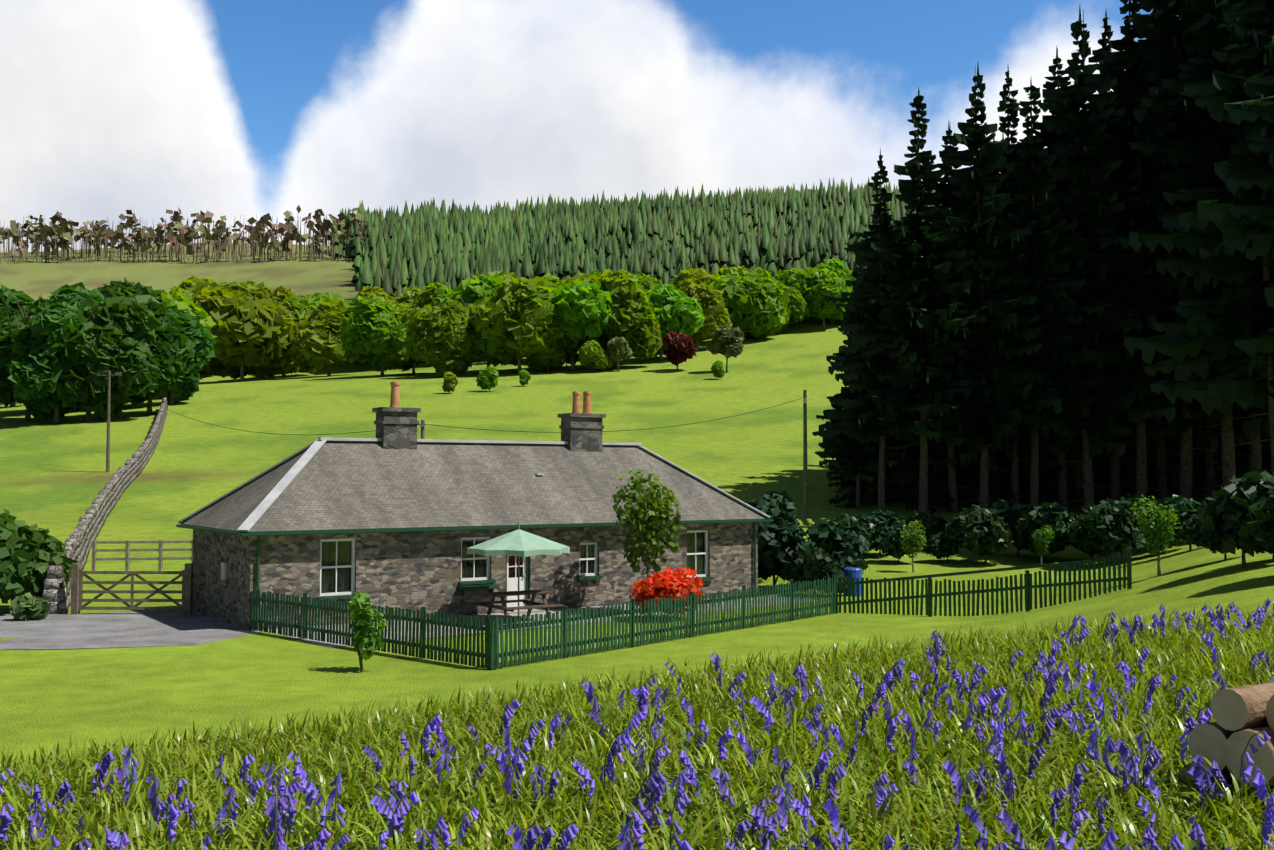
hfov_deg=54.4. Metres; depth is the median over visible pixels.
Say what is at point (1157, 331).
spruce
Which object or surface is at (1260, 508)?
understorey
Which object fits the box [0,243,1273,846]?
ground
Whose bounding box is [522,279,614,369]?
belt tree
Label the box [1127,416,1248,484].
spruce
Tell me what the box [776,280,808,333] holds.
belt tree
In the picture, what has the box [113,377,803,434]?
overhead wires
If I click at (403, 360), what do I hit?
belt tree
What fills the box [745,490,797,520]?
hedge
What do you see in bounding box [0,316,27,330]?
tree
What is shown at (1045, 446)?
spruce
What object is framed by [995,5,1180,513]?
spruce
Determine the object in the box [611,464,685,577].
young tree
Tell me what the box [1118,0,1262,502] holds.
spruce
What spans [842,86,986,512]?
spruce
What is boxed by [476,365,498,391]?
field bush
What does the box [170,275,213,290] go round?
belt tree
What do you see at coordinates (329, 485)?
cottage roof
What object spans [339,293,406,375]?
belt tree
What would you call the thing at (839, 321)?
spruce
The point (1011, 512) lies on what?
understorey
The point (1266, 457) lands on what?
spruce
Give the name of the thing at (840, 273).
belt tree
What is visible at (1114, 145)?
spruce
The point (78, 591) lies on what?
field gate
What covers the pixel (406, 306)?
belt tree
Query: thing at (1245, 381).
spruce
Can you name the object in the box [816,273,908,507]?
spruce
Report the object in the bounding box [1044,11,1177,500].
spruce
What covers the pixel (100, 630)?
drive and patio
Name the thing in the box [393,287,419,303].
belt tree
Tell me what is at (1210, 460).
spruce
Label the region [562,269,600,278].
belt tree
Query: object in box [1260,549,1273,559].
understorey
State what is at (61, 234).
skyline trees
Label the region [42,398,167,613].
dry stone wall
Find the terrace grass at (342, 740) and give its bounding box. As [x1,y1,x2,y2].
[0,602,1273,849]
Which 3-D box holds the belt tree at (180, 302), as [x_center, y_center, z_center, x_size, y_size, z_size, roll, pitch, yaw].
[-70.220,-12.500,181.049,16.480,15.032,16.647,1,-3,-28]
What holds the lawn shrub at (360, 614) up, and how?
on the ground at (56, 477)
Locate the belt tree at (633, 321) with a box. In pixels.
[598,268,662,367]
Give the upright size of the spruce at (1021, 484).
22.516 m
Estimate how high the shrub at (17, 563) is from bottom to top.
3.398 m
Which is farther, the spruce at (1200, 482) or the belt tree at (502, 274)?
the belt tree at (502, 274)
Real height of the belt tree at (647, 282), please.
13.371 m
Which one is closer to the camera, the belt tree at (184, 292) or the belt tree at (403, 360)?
the belt tree at (403, 360)
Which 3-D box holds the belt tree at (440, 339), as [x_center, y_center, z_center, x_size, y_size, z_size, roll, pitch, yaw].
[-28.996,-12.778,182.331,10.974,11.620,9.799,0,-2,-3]
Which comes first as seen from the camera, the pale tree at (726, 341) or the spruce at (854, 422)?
the spruce at (854, 422)
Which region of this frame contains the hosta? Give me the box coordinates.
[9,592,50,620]
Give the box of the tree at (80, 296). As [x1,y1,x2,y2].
[43,282,110,410]
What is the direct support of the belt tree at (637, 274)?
on the ground at (56, 477)
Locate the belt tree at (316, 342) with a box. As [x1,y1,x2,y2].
[288,299,351,375]
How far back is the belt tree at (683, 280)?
230.23 m
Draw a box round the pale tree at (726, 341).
[706,325,744,371]
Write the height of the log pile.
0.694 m
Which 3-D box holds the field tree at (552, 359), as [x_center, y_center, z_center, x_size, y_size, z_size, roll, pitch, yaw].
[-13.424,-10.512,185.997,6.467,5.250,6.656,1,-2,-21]
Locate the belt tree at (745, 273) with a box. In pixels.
[739,269,766,277]
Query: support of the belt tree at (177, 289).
on the ground at (56, 477)
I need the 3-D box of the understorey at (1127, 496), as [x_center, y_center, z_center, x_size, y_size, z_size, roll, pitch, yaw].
[22.476,4.274,54.637,3.229,2.639,2.928,0,-2,6]
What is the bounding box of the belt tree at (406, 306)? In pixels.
[392,301,423,310]
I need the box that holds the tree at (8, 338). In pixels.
[0,313,35,420]
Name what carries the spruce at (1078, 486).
on the ground at (56, 477)
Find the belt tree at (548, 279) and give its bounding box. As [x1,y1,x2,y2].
[536,273,559,286]
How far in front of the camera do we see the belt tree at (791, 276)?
235.44 m
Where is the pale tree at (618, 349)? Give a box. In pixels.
[606,336,632,370]
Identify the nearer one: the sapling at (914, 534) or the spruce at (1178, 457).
the sapling at (914, 534)
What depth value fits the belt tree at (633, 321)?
185.46 m
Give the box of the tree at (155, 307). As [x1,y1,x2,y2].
[126,292,165,407]
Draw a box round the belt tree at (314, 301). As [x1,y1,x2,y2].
[308,297,329,309]
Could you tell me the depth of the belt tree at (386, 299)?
240.46 m
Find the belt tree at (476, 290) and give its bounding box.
[432,271,527,367]
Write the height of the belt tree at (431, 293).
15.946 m
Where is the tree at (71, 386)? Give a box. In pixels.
[55,320,128,420]
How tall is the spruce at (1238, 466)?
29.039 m
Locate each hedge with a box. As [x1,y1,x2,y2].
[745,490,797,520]
[757,500,814,589]
[791,547,846,595]
[805,519,869,573]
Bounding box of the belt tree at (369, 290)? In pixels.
[357,286,398,299]
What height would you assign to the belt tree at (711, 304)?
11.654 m
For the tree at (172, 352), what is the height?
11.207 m
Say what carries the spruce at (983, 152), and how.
on the ground at (56, 477)
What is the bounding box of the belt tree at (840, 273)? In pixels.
[830,267,851,296]
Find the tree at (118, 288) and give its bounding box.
[97,278,170,310]
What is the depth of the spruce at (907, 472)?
70.31 m
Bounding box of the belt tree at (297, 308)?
[275,296,316,377]
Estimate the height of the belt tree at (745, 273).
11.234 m
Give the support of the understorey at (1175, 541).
on the ground at (56, 477)
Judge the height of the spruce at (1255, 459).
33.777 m
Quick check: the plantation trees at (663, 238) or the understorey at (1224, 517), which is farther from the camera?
the plantation trees at (663, 238)
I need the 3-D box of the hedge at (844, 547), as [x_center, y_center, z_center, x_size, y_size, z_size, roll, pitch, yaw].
[7.119,4.540,43.803,2.362,2.519,2.674,-1,-3,31]
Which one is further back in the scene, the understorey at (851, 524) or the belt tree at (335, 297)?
the belt tree at (335, 297)
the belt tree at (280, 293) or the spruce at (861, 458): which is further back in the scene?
the belt tree at (280, 293)
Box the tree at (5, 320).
[0,316,15,406]
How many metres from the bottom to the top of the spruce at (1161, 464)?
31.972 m
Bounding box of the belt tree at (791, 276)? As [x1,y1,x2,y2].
[772,266,817,318]
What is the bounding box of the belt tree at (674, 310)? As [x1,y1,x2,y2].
[646,283,705,360]
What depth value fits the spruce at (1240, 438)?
67.47 m
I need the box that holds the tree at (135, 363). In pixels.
[75,294,162,420]
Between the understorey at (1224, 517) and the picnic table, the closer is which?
the understorey at (1224, 517)
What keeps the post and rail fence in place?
on the ground at (56, 477)
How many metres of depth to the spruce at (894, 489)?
71.71 m
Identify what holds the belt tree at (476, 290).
on the ground at (56, 477)
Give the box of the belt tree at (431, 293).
[417,282,453,307]
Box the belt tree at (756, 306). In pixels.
[705,273,790,340]
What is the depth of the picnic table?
33.11 m
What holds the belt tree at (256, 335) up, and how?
on the ground at (56, 477)
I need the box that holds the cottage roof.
[176,437,773,535]
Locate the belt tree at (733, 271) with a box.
[714,265,771,277]
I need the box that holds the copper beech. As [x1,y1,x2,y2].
[662,331,696,370]
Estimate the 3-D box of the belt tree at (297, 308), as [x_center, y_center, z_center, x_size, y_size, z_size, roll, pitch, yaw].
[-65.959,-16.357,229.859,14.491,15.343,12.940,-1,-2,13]
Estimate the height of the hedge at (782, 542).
3.149 m
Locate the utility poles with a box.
[97,370,807,517]
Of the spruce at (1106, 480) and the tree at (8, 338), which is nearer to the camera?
the spruce at (1106, 480)
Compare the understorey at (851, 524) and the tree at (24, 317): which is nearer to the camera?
the understorey at (851, 524)
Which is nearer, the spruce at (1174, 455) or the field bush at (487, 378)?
the spruce at (1174, 455)
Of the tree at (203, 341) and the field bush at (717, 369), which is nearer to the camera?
the tree at (203, 341)
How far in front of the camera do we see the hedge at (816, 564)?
39.74 m
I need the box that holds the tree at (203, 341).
[158,307,215,404]
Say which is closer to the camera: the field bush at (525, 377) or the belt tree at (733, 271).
the field bush at (525, 377)
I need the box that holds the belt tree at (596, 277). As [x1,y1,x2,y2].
[551,272,601,287]
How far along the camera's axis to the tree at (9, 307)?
176.81 m
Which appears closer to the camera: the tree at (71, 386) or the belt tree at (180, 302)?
the tree at (71, 386)
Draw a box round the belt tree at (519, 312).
[468,273,568,372]
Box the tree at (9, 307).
[0,284,34,402]
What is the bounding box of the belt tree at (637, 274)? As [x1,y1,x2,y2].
[634,272,656,281]
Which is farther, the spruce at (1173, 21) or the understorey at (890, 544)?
the spruce at (1173, 21)
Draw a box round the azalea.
[628,567,703,619]
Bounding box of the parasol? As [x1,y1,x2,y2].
[467,521,569,615]
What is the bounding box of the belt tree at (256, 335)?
[190,286,297,380]
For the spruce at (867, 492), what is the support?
on the ground at (56, 477)
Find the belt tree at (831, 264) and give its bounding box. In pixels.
[814,258,855,296]
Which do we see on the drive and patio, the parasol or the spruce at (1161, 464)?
the parasol
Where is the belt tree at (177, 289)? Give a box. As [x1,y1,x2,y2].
[165,285,190,293]
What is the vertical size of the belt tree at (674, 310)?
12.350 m
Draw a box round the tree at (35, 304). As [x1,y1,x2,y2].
[27,294,47,317]
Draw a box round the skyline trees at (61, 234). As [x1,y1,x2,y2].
[0,205,374,262]
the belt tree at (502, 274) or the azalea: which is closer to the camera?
the azalea
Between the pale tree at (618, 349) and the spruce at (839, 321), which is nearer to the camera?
the spruce at (839, 321)
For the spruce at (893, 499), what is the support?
on the ground at (56, 477)
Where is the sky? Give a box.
[0,0,1152,251]
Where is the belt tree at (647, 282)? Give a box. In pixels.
[637,275,659,291]
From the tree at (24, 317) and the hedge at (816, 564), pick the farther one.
the tree at (24, 317)
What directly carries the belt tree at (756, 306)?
on the ground at (56, 477)
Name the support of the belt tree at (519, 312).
on the ground at (56, 477)
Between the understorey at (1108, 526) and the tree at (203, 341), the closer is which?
the understorey at (1108, 526)
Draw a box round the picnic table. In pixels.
[474,590,563,624]
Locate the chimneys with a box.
[372,381,605,451]
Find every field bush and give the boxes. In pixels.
[442,371,458,392]
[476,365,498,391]
[519,370,530,386]
[711,360,724,378]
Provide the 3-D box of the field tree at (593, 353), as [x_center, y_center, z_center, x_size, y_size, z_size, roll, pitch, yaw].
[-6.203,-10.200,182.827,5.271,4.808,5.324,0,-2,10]
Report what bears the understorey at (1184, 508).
on the ground at (56, 477)
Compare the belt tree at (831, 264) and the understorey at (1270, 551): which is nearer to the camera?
the understorey at (1270, 551)
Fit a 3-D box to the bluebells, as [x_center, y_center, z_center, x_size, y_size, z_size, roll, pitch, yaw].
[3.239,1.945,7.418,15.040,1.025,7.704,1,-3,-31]
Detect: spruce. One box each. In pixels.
[812,148,943,512]
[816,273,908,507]
[819,266,916,508]
[823,224,919,504]
[836,203,909,501]
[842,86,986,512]
[851,219,979,511]
[874,444,932,503]
[890,122,1051,511]
[896,64,1077,508]
[903,165,1010,509]
[931,133,1074,506]
[946,137,1054,504]
[954,80,1113,506]
[960,67,1078,503]
[988,46,1165,509]
[994,166,1104,505]
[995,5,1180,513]
[1018,423,1134,503]
[1028,108,1176,499]
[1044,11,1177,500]
[1047,0,1210,497]
[1061,0,1267,500]
[1066,416,1180,510]
[1067,421,1149,505]
[1073,48,1203,503]
[1089,2,1239,498]
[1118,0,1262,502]
[1120,418,1247,502]
[1123,0,1273,481]
[1123,37,1247,505]
[1126,15,1180,494]
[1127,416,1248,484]
[1147,411,1262,484]
[1152,408,1269,501]
[1155,7,1270,473]
[1177,410,1270,502]
[1179,35,1273,379]
[1184,0,1272,412]
[1235,416,1270,471]
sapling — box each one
[899,519,926,571]
[1030,525,1054,563]
[1130,495,1181,576]
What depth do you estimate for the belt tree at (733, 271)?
247.01 m
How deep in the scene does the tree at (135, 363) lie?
124.17 m
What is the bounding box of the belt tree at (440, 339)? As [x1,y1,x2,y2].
[403,298,474,376]
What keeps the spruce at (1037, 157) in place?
on the ground at (56, 477)
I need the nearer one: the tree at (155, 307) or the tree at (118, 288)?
the tree at (155, 307)
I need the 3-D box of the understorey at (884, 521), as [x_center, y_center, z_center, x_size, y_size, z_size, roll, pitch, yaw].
[10.789,4.856,55.905,2.652,2.168,2.406,-1,-2,16]
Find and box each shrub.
[0,508,33,603]
[0,515,77,600]
[347,592,386,672]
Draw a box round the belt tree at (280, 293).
[265,285,300,303]
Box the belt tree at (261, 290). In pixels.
[189,279,272,299]
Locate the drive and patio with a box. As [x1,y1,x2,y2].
[0,567,861,649]
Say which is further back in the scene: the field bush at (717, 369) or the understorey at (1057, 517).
the field bush at (717, 369)
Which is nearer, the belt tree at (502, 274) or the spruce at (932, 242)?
the spruce at (932, 242)
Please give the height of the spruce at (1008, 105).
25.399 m
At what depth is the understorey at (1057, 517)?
52.95 m
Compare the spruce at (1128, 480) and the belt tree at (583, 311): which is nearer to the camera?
the spruce at (1128, 480)
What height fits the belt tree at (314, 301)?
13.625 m
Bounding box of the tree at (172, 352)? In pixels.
[129,312,193,414]
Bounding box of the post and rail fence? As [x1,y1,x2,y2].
[92,540,192,570]
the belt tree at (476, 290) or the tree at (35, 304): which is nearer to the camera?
the tree at (35, 304)
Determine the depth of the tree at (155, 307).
139.19 m
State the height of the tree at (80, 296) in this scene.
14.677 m
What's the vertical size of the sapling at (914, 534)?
2.127 m
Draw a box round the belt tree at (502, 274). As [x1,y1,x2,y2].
[458,270,514,285]
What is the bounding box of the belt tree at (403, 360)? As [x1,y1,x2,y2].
[376,304,432,373]
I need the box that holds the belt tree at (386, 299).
[367,292,395,363]
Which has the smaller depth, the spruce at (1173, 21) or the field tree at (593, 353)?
the spruce at (1173, 21)
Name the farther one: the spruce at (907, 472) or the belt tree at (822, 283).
the belt tree at (822, 283)
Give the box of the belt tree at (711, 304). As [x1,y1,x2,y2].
[683,281,732,349]
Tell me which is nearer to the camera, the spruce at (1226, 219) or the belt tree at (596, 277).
the spruce at (1226, 219)
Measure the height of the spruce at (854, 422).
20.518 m
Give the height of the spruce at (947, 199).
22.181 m
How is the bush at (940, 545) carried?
on the ground at (56, 477)
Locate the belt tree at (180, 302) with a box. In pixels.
[161,290,217,365]
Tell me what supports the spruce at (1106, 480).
on the ground at (56, 477)
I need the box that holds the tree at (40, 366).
[8,297,86,423]
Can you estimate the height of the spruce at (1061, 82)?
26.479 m
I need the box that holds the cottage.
[192,522,757,629]
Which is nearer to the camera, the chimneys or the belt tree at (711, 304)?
the chimneys
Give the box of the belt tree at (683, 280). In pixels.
[670,267,719,290]
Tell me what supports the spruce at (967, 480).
on the ground at (56, 477)
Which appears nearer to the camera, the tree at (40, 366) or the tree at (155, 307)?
the tree at (40, 366)
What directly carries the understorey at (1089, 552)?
on the ground at (56, 477)
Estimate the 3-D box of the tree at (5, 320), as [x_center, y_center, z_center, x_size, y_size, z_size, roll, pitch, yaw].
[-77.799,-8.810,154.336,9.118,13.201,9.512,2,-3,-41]
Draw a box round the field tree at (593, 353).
[577,340,612,371]
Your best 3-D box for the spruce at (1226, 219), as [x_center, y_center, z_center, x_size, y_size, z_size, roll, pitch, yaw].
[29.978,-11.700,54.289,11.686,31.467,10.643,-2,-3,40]
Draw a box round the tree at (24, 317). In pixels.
[12,298,31,323]
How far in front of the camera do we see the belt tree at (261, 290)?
243.04 m
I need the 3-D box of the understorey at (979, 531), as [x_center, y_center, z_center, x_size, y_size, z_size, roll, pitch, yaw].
[14.742,4.697,53.113,2.820,2.541,3.109,0,-2,-6]
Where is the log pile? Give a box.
[1179,682,1273,809]
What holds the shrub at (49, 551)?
on the ground at (56, 477)
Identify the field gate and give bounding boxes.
[71,563,192,614]
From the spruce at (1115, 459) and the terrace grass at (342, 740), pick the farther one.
the spruce at (1115, 459)
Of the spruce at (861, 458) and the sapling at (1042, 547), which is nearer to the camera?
the sapling at (1042, 547)
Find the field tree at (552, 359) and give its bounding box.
[524,343,566,371]
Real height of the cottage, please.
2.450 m
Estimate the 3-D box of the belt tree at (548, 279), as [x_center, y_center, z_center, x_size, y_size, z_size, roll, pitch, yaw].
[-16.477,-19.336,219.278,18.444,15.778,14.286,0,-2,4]
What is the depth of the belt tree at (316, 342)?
210.84 m
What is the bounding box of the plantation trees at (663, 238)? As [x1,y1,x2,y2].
[328,177,949,298]
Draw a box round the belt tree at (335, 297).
[299,292,349,304]
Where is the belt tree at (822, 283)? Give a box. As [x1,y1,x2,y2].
[801,269,850,326]
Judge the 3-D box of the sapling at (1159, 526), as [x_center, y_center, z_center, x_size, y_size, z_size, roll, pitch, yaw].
[14.789,3.159,35.311,1.358,2.340,1.172,-1,-2,19]
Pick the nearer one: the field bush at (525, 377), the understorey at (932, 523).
the understorey at (932, 523)
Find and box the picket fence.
[251,547,1131,669]
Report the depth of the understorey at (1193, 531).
34.81 m
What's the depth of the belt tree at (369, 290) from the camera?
248.29 m
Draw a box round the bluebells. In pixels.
[0,597,1273,849]
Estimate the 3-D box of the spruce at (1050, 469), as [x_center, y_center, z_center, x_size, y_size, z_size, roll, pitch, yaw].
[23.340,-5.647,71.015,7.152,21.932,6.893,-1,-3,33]
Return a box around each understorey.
[827,514,873,546]
[855,509,904,556]
[879,525,925,563]
[905,511,946,546]
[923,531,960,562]
[942,505,1013,563]
[987,498,1036,555]
[1014,501,1081,562]
[1068,497,1147,562]
[1068,517,1102,559]
[1117,492,1168,550]
[1131,499,1185,547]
[1152,494,1205,550]
[1186,514,1227,560]
[1197,471,1273,567]
[1247,477,1273,547]
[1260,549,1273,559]
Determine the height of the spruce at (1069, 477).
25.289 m
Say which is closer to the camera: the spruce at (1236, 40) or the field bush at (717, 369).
the spruce at (1236, 40)
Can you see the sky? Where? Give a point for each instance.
(248, 109)
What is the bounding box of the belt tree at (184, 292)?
[169,289,205,372]
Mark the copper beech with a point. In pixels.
(681, 347)
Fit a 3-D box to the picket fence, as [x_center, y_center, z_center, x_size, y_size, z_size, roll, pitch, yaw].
[2.187,4.154,30.259,22.636,2.023,7.920,1,-2,-14]

